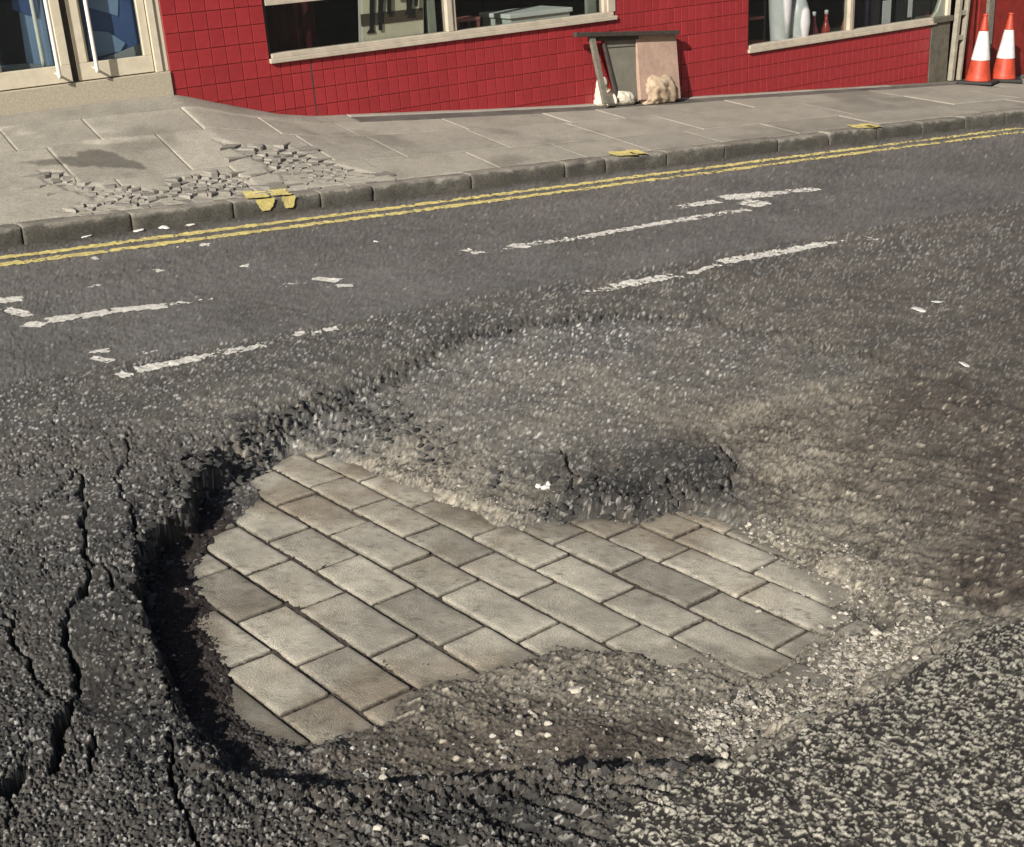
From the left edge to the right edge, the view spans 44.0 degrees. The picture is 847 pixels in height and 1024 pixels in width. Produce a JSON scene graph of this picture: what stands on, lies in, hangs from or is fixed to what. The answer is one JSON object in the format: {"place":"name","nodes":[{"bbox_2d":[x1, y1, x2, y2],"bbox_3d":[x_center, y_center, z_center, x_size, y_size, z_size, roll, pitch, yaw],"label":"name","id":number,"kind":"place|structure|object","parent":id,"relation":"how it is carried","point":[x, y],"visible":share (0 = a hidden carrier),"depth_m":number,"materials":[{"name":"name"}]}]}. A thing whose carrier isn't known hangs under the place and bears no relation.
{"place":"outdoors","nodes":[
{"label":"outdoors","id":0,"kind":"place"},
{"bbox_2d":[0,121,1023,846],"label":"road","id":1,"kind":"structure","parent":0,"point":[832,395],"depth_m":4.37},
{"bbox_2d":[0,296,23,302],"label":"white line","id":2,"kind":"object","parent":1,"relation":"on","point":[10,299],"visible":1,"depth_m":6.30,"materials":[{"name":"paint"}]},
{"bbox_2d":[0,307,32,316],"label":"white line","id":3,"kind":"object","parent":1,"relation":"on","point":[11,310],"visible":1,"depth_m":6.08,"materials":[{"name":"paint"}]},
{"bbox_2d":[22,321,50,326],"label":"white line","id":4,"kind":"object","parent":1,"relation":"on","point":[34,324],"visible":1,"depth_m":5.87,"materials":[{"name":"paint"}]},
{"bbox_2d":[45,314,81,322],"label":"white line","id":5,"kind":"object","parent":1,"relation":"on","point":[59,318],"visible":1,"depth_m":5.96,"materials":[{"name":"paint"}]},
{"bbox_2d":[75,309,112,318],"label":"white line","id":6,"kind":"object","parent":1,"relation":"on","point":[102,312],"visible":1,"depth_m":6.03,"materials":[{"name":"paint"}]},
{"bbox_2d":[89,348,110,352],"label":"white line","id":7,"kind":"object","parent":1,"relation":"on","point":[105,350],"visible":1,"depth_m":5.47,"materials":[{"name":"paint"}]},
{"bbox_2d":[90,356,115,362],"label":"white line","id":8,"kind":"object","parent":1,"relation":"on","point":[101,359],"visible":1,"depth_m":5.36,"materials":[{"name":"paint"}]},
{"bbox_2d":[113,370,132,377],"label":"white line","id":9,"kind":"object","parent":1,"relation":"on","point":[122,374],"visible":1,"depth_m":5.18,"materials":[{"name":"paint"}]},
{"bbox_2d":[0,224,259,258],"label":"yellow line","id":10,"kind":"object","parent":1,"relation":"on","point":[126,241],"visible":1,"depth_m":7.58,"materials":[{"name":"paint"}]},
{"bbox_2d":[0,229,271,265],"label":"yellow line","id":11,"kind":"object","parent":1,"relation":"on","point":[18,262],"visible":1,"depth_m":7.41,"materials":[{"name":"paint"}]},
{"bbox_2d":[110,303,167,312],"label":"white line","id":12,"kind":"object","parent":1,"relation":"on","point":[141,307],"visible":1,"depth_m":6.12,"materials":[{"name":"paint"}]},
{"bbox_2d":[133,354,201,372],"bbox_3d":[-1.437,-0.251,5.316,0.294,0.013,0.110,-14,24,-32],"label":"white line","id":13,"kind":"object","parent":1,"relation":"on","point":[171,363],"visible":1,"depth_m":5.31,"materials":[{"name":"paint"}]},
{"bbox_2d":[170,298,212,304],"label":"white line","id":14,"kind":"object","parent":1,"relation":"on","point":[186,302],"visible":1,"depth_m":6.21,"materials":[{"name":"paint"}]},
{"bbox_2d":[198,344,266,358],"bbox_3d":[-1.207,-0.311,5.467,0.305,0.011,0.096,-14,24,-32],"label":"white line","id":15,"kind":"object","parent":1,"relation":"on","point":[227,351],"visible":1,"depth_m":5.47,"materials":[{"name":"paint"}]},
{"bbox_2d":[292,331,304,335],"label":"white line","id":16,"kind":"object","parent":1,"relation":"on","point":[299,333],"visible":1,"depth_m":5.71,"materials":[{"name":"paint"}]},
{"bbox_2d":[311,326,338,333],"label":"white line","id":17,"kind":"object","parent":1,"relation":"on","point":[329,329],"visible":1,"depth_m":5.77,"materials":[{"name":"paint"}]},
{"bbox_2d":[312,277,342,282],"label":"white line","id":18,"kind":"object","parent":1,"relation":"on","point":[333,280],"visible":1,"depth_m":6.65,"materials":[{"name":"paint"}]},
{"bbox_2d":[336,284,352,287],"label":"white line","id":19,"kind":"object","parent":1,"relation":"on","point":[343,285],"visible":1,"depth_m":6.52,"materials":[{"name":"paint"}]},
{"bbox_2d":[373,824,382,830],"bbox_3d":[-0.263,0.791,2.481,0.020,0.014,0.017,-2,20,-6],"label":"loose stone","id":20,"kind":"object","parent":1,"relation":"on","point":[378,827],"visible":1,"depth_m":2.48,"materials":[{"name":"beige stone"}]},
{"bbox_2d":[378,774,388,779],"bbox_3d":[-0.281,0.768,2.748,0.022,0.013,0.018,-15,25,-34],"label":"loose stone","id":21,"kind":"object","parent":1,"relation":"on","point":[383,776],"visible":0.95,"depth_m":2.75,"materials":[{"name":"beige stone"}]},
{"bbox_2d":[420,834,430,840],"bbox_3d":[-0.169,0.803,2.458,0.024,0.012,0.018,11,22,-4],"label":"loose stone","id":22,"kind":"object","parent":1,"relation":"on","point":[426,837],"visible":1,"depth_m":2.45,"materials":[{"name":"beige stone"}]},
{"bbox_2d":[258,175,646,225],"bbox_3d":[-0.287,-1.577,8.869,3.206,0.014,0.107,-14,24,-32],"label":"yellow line","id":23,"kind":"object","parent":1,"relation":"on","point":[436,202],"visible":1,"depth_m":8.74,"materials":[{"name":"paint"}]},
{"bbox_2d":[268,178,663,229],"bbox_3d":[-0.186,-1.526,8.727,3.209,0.014,0.099,-14,24,-32],"label":"yellow line","id":24,"kind":"object","parent":1,"relation":"on","point":[427,209],"visible":1,"depth_m":8.59,"materials":[{"name":"paint"}]},
{"bbox_2d":[458,248,484,253],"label":"white line","id":25,"kind":"object","parent":1,"relation":"on","point":[474,252],"visible":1,"depth_m":7.24,"materials":[{"name":"paint"}]},
{"bbox_2d":[507,243,530,247],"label":"white line","id":26,"kind":"object","parent":1,"relation":"on","point":[519,246],"visible":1,"depth_m":7.38,"materials":[{"name":"paint"}]},
{"bbox_2d":[515,730,522,735],"bbox_3d":[0.016,0.710,2.907,0.020,0.016,0.018,-2,20,-4],"label":"loose stone","id":27,"kind":"object","parent":1,"relation":"on","point":[518,732],"visible":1,"depth_m":2.90,"materials":[{"name":"beige stone"}]},
{"bbox_2d":[192,449,873,749],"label":"block paving","id":28,"kind":"structure","parent":1,"relation":"on","point":[278,686],"depth_m":3.57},
{"bbox_2d":[124,390,706,693],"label":"asphalt chunks","id":29,"kind":"object","parent":28,"relation":"on","point":[142,537],"visible":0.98,"depth_m":4.19,"materials":[{"name":"black asphalt"}]},
{"bbox_2d":[117,384,715,817],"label":"asphalt crumbs","id":30,"kind":"object","parent":28,"relation":"on","point":[339,772],"visible":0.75,"depth_m":2.75,"materials":[{"name":"black asphalt"}]},
{"bbox_2d":[123,400,728,785],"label":"asphalt lumps","id":31,"kind":"object","parent":28,"relation":"on","point":[673,764],"visible":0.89,"depth_m":4.18,"materials":[{"name":"black asphalt"}]},
{"bbox_2d":[326,458,762,782],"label":"loose gravel","id":32,"kind":"structure","parent":1,"relation":"on","point":[557,685],"depth_m":3.02,"materials":[{"name":"grey gravel"}]},
{"bbox_2d":[541,485,549,489],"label":"pebble","id":33,"kind":"object","parent":1,"relation":"on","point":[544,487],"visible":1,"depth_m":4.22,"materials":[{"name":"white stone"}]},
{"bbox_2d":[544,720,551,725],"bbox_3d":[0.083,0.695,2.942,0.018,0.012,0.016,-15,24,-21],"label":"loose stone","id":34,"kind":"object","parent":1,"relation":"on","point":[547,723],"visible":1,"depth_m":2.94,"materials":[{"name":"beige stone"}]},
{"bbox_2d":[515,234,595,244],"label":"white line","id":35,"kind":"object","parent":1,"relation":"on","point":[566,239],"visible":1,"depth_m":7.52,"materials":[{"name":"paint"}]},
{"bbox_2d":[568,686,585,693],"bbox_3d":[0.156,0.651,3.097,0.048,0.011,0.034,-11,16,4],"label":"loose stone","id":36,"kind":"object","parent":1,"relation":"on","point":[575,690],"visible":1,"depth_m":3.09,"materials":[{"name":"beige stone"}]},
{"bbox_2d":[582,287,617,293],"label":"white line","id":37,"kind":"object","parent":1,"relation":"on","point":[594,290],"visible":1,"depth_m":6.44,"materials":[{"name":"paint"}]},
{"bbox_2d":[590,219,682,235],"bbox_3d":[0.779,-1.217,7.874,0.778,0.013,0.107,-16,25,-36],"label":"white line","id":38,"kind":"object","parent":1,"relation":"on","point":[601,233],"visible":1,"depth_m":7.87,"materials":[{"name":"paint"}]},
{"bbox_2d":[610,273,678,288],"bbox_3d":[0.693,-0.745,6.616,0.422,0.014,0.125,-14,24,-32],"label":"white line","id":39,"kind":"object","parent":1,"relation":"on","point":[632,281],"visible":1,"depth_m":6.62,"materials":[{"name":"paint"}]},
{"bbox_2d":[675,200,722,207],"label":"white line","id":40,"kind":"object","parent":1,"relation":"on","point":[701,203],"visible":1,"depth_m":8.61,"materials":[{"name":"paint"}]},
{"bbox_2d":[681,263,722,276],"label":"white line","id":41,"kind":"object","parent":1,"relation":"on","point":[699,270],"visible":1,"depth_m":6.82,"materials":[{"name":"paint"}]},
{"bbox_2d":[677,208,751,220],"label":"white line","id":42,"kind":"object","parent":1,"relation":"on","point":[707,215],"visible":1,"depth_m":8.23,"materials":[{"name":"paint"}]},
{"bbox_2d":[721,752,728,758],"bbox_3d":[0.470,0.736,2.814,0.020,0.013,0.019,8,22,22],"label":"loose stone","id":43,"kind":"object","parent":1,"relation":"on","point":[725,755],"visible":0.92,"depth_m":2.81,"materials":[{"name":"beige stone"}]},
{"bbox_2d":[713,253,772,263],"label":"white line","id":44,"kind":"object","parent":1,"relation":"on","point":[747,257],"visible":1,"depth_m":7.07,"materials":[{"name":"paint"}]},
{"bbox_2d":[717,191,773,199],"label":"white line","id":45,"kind":"object","parent":1,"relation":"on","point":[746,196],"visible":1,"depth_m":8.86,"materials":[{"name":"paint"}]},
{"bbox_2d":[737,199,767,206],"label":"white line","id":46,"kind":"object","parent":1,"relation":"on","point":[751,204],"visible":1,"depth_m":8.62,"materials":[{"name":"paint"}]},
{"bbox_2d":[645,146,875,175],"bbox_3d":[2.095,-2.162,10.412,2.604,0.014,0.105,-14,24,-32],"label":"yellow line","id":47,"kind":"object","parent":1,"relation":"on","point":[755,161],"visible":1,"depth_m":10.35,"materials":[{"name":"paint"}]},
{"bbox_2d":[664,148,889,178],"bbox_3d":[2.197,-2.110,10.275,2.606,0.014,0.102,-14,24,-32],"label":"yellow line","id":48,"kind":"object","parent":1,"relation":"on","point":[788,161],"visible":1,"depth_m":10.27,"materials":[{"name":"paint"}]},
{"bbox_2d":[760,187,820,194],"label":"white line","id":49,"kind":"object","parent":1,"relation":"on","point":[786,192],"visible":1,"depth_m":9.04,"materials":[{"name":"paint"}]},
{"bbox_2d":[760,242,830,255],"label":"white line","id":50,"kind":"object","parent":1,"relation":"on","point":[804,247],"visible":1,"depth_m":7.29,"materials":[{"name":"paint"}]},
{"bbox_2d":[870,628,881,635],"bbox_3d":[0.962,0.553,3.354,0.028,0.016,0.026,17,27,39],"label":"loose stone","id":51,"kind":"object","parent":1,"relation":"on","point":[875,631],"visible":1,"depth_m":3.35,"materials":[{"name":"beige stone"}]},
{"bbox_2d":[910,307,925,311],"bbox_3d":[1.958,-0.544,6.075,0.116,0.011,0.077,10,19,-4],"label":"scrap","id":52,"kind":"object","parent":1,"relation":"on","point":[919,309],"visible":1,"depth_m":6.06,"materials":[{"name":"white paper"}]},
{"bbox_2d":[872,128,1023,146],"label":"yellow line","id":53,"kind":"object","parent":1,"relation":"on","point":[981,132],"visible":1,"depth_m":11.68,"materials":[{"name":"paint"}]},
{"bbox_2d":[889,131,1023,148],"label":"yellow line","id":54,"kind":"object","parent":1,"relation":"on","point":[932,143],"visible":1,"depth_m":11.44,"materials":[{"name":"paint"}]},
{"bbox_2d":[0,74,1023,224],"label":"pavement","id":55,"kind":"structure","parent":0,"point":[118,156],"depth_m":9.59,"materials":[{"name":"stone"}]},
{"bbox_2d":[0,0,1023,115],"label":"shop building","id":56,"kind":"structure","parent":55,"relation":"on","point":[217,51],"depth_m":11.34,"materials":[{"name":"tile"}]},
{"bbox_2d":[0,0,54,71],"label":"window pane","id":57,"kind":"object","parent":56,"relation":"attached to","point":[19,49],"visible":0.69,"depth_m":9.20,"materials":[{"name":"blue glass"}]},
{"bbox_2d":[0,0,72,90],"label":"door","id":58,"kind":"structure","parent":56,"relation":"in","point":[61,72],"depth_m":9.18,"materials":[{"name":"beige wood"}]},
{"bbox_2d":[64,0,153,80],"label":"door","id":59,"kind":"structure","parent":56,"relation":"in","point":[96,69],"depth_m":9.43,"materials":[{"name":"beige wood"}]},
{"bbox_2d":[80,0,142,61],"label":"display board","id":60,"kind":"object","parent":56,"relation":"attached to","point":[115,29],"visible":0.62,"depth_m":9.54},
{"bbox_2d":[265,1,317,52],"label":"curtain","id":61,"kind":"object","parent":56,"relation":"hanging from","point":[291,26],"visible":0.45,"depth_m":10.38,"materials":[{"name":"black fabric"}]},
{"bbox_2d":[358,0,423,41],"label":"poster","id":62,"kind":"object","parent":56,"relation":"attached to","point":[381,19],"visible":0.97,"depth_m":10.78,"materials":[{"name":"beige paper"}]},
{"bbox_2d":[424,0,436,32],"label":"rack post","id":63,"kind":"object","parent":56,"relation":"on","point":[430,16],"depth_m":11.01,"materials":[{"name":"grey metal"}]},
{"bbox_2d":[262,0,616,63],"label":"window","id":64,"kind":"structure","parent":56,"relation":"in","point":[606,7],"depth_m":10.94,"materials":[{"name":"wood"}]},
{"bbox_2d":[456,16,479,29],"bbox_3d":[-0.439,-3.525,11.373,0.260,0.220,0.195,-18,26,-31],"label":"bench","id":65,"kind":"object","parent":56,"relation":"on","point":[469,19],"visible":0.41,"depth_m":11.31,"materials":[{"name":"brown wood"}]},
{"bbox_2d":[479,6,572,25],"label":"plinth","id":66,"kind":"structure","parent":56,"relation":"in","point":[499,17],"depth_m":11.81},
{"bbox_2d":[584,0,595,13],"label":"rack post","id":67,"kind":"object","parent":56,"relation":"on","point":[590,6],"depth_m":11.95,"materials":[{"name":"grey metal"}]},
{"bbox_2d":[749,0,749,38],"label":"curtain","id":68,"kind":"object","parent":56,"relation":"hanging from","point":[749,20],"depth_m":13.68,"materials":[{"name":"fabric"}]},
{"bbox_2d":[749,0,765,43],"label":"shelf","id":69,"kind":"object","parent":56,"relation":"in","point":[757,17],"visible":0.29,"depth_m":13.40,"materials":[{"name":"black wood"}]},
{"bbox_2d":[769,0,791,40],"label":"tall vase","id":70,"kind":"object","parent":56,"relation":"on","point":[780,12],"visible":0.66,"depth_m":13.28,"materials":[{"name":"white ceramic"}]},
{"bbox_2d":[789,0,810,37],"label":"oval vase","id":71,"kind":"object","parent":56,"relation":"in","point":[800,21],"visible":0.51,"depth_m":13.41,"materials":[{"name":"white ceramic"}]},
{"bbox_2d":[809,11,817,34],"bbox_3d":[3.260,-4.239,13.711,0.100,0.405,0.100,-18,26,-31],"label":"bottle","id":72,"kind":"object","parent":56,"relation":"in","point":[813,30],"visible":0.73,"depth_m":13.67,"materials":[{"name":"red glass"}]},
{"bbox_2d":[821,10,830,32],"bbox_3d":[3.416,-4.289,13.808,0.100,0.405,0.100,-18,26,-31],"label":"bottle","id":73,"kind":"object","parent":56,"relation":"in","point":[825,28],"visible":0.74,"depth_m":13.77,"materials":[{"name":"red glass"}]},
{"bbox_2d":[747,0,936,52],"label":"window","id":74,"kind":"structure","parent":56,"relation":"in","point":[849,31],"depth_m":13.72,"materials":[{"name":"wood"}]},
{"bbox_2d":[844,0,872,27],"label":"curtain","id":75,"kind":"object","parent":56,"relation":"hanging from","point":[863,12],"visible":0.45,"depth_m":14.16,"materials":[{"name":"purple fabric"}]},
{"bbox_2d":[882,0,891,23],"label":"display card","id":76,"kind":"object","parent":56,"relation":"in","point":[886,12],"visible":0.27,"depth_m":14.25,"materials":[{"name":"white paper"}]},
{"bbox_2d":[906,0,912,19],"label":"display card","id":77,"kind":"object","parent":56,"relation":"in","point":[909,15],"visible":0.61,"depth_m":14.47,"materials":[{"name":"white paper"}]},
{"bbox_2d":[594,77,608,98],"bbox_3d":[0.822,-3.215,12.158,0.198,0.281,0.235,15,25,35],"label":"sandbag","id":78,"kind":"object","parent":55,"relation":"on","point":[597,93],"visible":0.3,"depth_m":12.07,"materials":[{"name":"white fabric"}]},
{"bbox_2d":[594,89,635,105],"bbox_3d":[0.990,-3.123,12.134,0.454,0.141,0.276,-11,23,-27],"label":"sandbag","id":79,"kind":"object","parent":55,"relation":"on","point":[626,98],"visible":0.81,"depth_m":12.04,"materials":[{"name":"white fabric"}]},
{"bbox_2d":[573,30,679,104],"bbox_3d":[1.116,-3.378,12.018,1.266,0.665,0.230,-14,24,-32],"label":"sign frame","id":80,"kind":"object","parent":55,"relation":"on","point":[620,56],"visible":1,"depth_m":11.98,"materials":[{"name":"wood"}]},
{"bbox_2d":[636,74,676,104],"bbox_3d":[1.388,-3.276,12.343,0.545,0.295,0.343,-17,26,-37],"label":"sandbag","id":81,"kind":"object","parent":55,"relation":"on","point":[660,89],"visible":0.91,"depth_m":12.21,"materials":[{"name":"beige fabric"}]},
{"bbox_2d":[636,35,680,100],"bbox_3d":[1.401,-3.439,12.258,0.544,0.612,0.187,-14,24,-32],"label":"board","id":82,"kind":"object","parent":55,"relation":"on","point":[656,55],"visible":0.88,"depth_m":12.21,"materials":[{"name":"pink wood"}]},
{"bbox_2d":[947,0,969,80],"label":"ladder","id":83,"kind":"object","parent":55,"relation":"on","point":[958,13],"visible":0.97,"depth_m":14.77,"materials":[{"name":"beige wood"}]},
{"bbox_2d":[956,14,998,85],"bbox_3d":[5.408,-4.312,14.607,0.400,0.772,0.400,12,24,30],"label":"traffic cone","id":84,"kind":"object","parent":55,"relation":"on","point":[978,72],"visible":1,"depth_m":14.57,"materials":[{"name":"orange plastic"}]},
{"bbox_2d":[991,13,1022,82],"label":"traffic cone","id":85,"kind":"object","parent":55,"relation":"on","point":[1003,69],"visible":0.98,"depth_m":14.82,"materials":[{"name":"orange plastic"}]},
{"bbox_2d":[680,517,952,759],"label":"pale gravel","id":86,"kind":"structure","parent":0,"point":[745,700],"depth_m":3.19,"materials":[{"name":"gravel"},{"name":"grey gravel"}]},
{"label":"road beyond","id":87,"kind":"structure","parent":0,"visible":0},
{"bbox_2d":[0,108,1023,246],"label":"kerb","id":88,"kind":"structure","parent":87,"relation":"on","point":[48,230],"depth_m":9.18,"materials":[{"name":"stone"}]},
{"bbox_2d":[243,191,268,197],"bbox_3d":[-1.690,-1.516,8.377,0.162,0.018,0.196,-7,21,-18],"label":"kerb mark","id":89,"kind":"object","parent":88,"relation":"on","point":[249,194],"visible":1,"depth_m":8.40,"materials":[{"name":"yellow paint"}]},
{"bbox_2d":[256,198,274,210],"bbox_3d":[-1.614,-1.435,8.317,0.134,0.078,0.001,-14,24,-32],"label":"kerb mark","id":90,"kind":"object","parent":88,"relation":"on","point":[265,204],"visible":1,"depth_m":8.32,"materials":[{"name":"yellow paint"}]},
{"bbox_2d":[268,188,290,194],"bbox_3d":[-1.552,-1.549,8.465,0.140,0.018,0.198,-7,22,-19],"label":"kerb mark","id":91,"kind":"object","parent":88,"relation":"on","point":[280,192],"visible":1,"depth_m":8.47,"materials":[{"name":"yellow paint"}]},
{"bbox_2d":[282,195,295,207],"bbox_3d":[-1.477,-1.468,8.405,0.101,0.078,0.001,-14,24,-32],"label":"kerb mark","id":92,"kind":"object","parent":88,"relation":"on","point":[288,201],"visible":1,"depth_m":8.40,"materials":[{"name":"yellow paint"}]},
{"bbox_2d":[607,151,637,155],"bbox_3d":[0.874,-2.139,10.036,0.203,0.009,0.198,-7,22,-18],"label":"kerb mark","id":93,"kind":"object","parent":88,"relation":"on","point":[619,153],"visible":1,"depth_m":10.04,"materials":[{"name":"yellow paint"}]},
{"bbox_2d":[625,149,644,153],"bbox_3d":[0.990,-2.167,10.112,0.129,0.008,0.197,-7,21,-17],"label":"kerb mark","id":94,"kind":"object","parent":88,"relation":"on","point":[636,151],"visible":1,"depth_m":10.14,"materials":[{"name":"yellow paint"}]},
{"bbox_2d":[848,124,870,127],"bbox_3d":[3.181,-2.703,11.527,0.236,0.007,0.197,-7,22,-18],"label":"kerb mark","id":95,"kind":"object","parent":88,"relation":"on","point":[860,126],"visible":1,"depth_m":11.52,"materials":[{"name":"yellow paint"}]},
{"bbox_2d":[861,123,878,126],"bbox_3d":[3.276,-2.728,11.593,0.139,0.006,0.196,-7,22,-19],"label":"kerb mark","id":96,"kind":"object","parent":88,"relation":"on","point":[872,125],"visible":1,"depth_m":11.58,"materials":[{"name":"yellow paint"}]}
]}

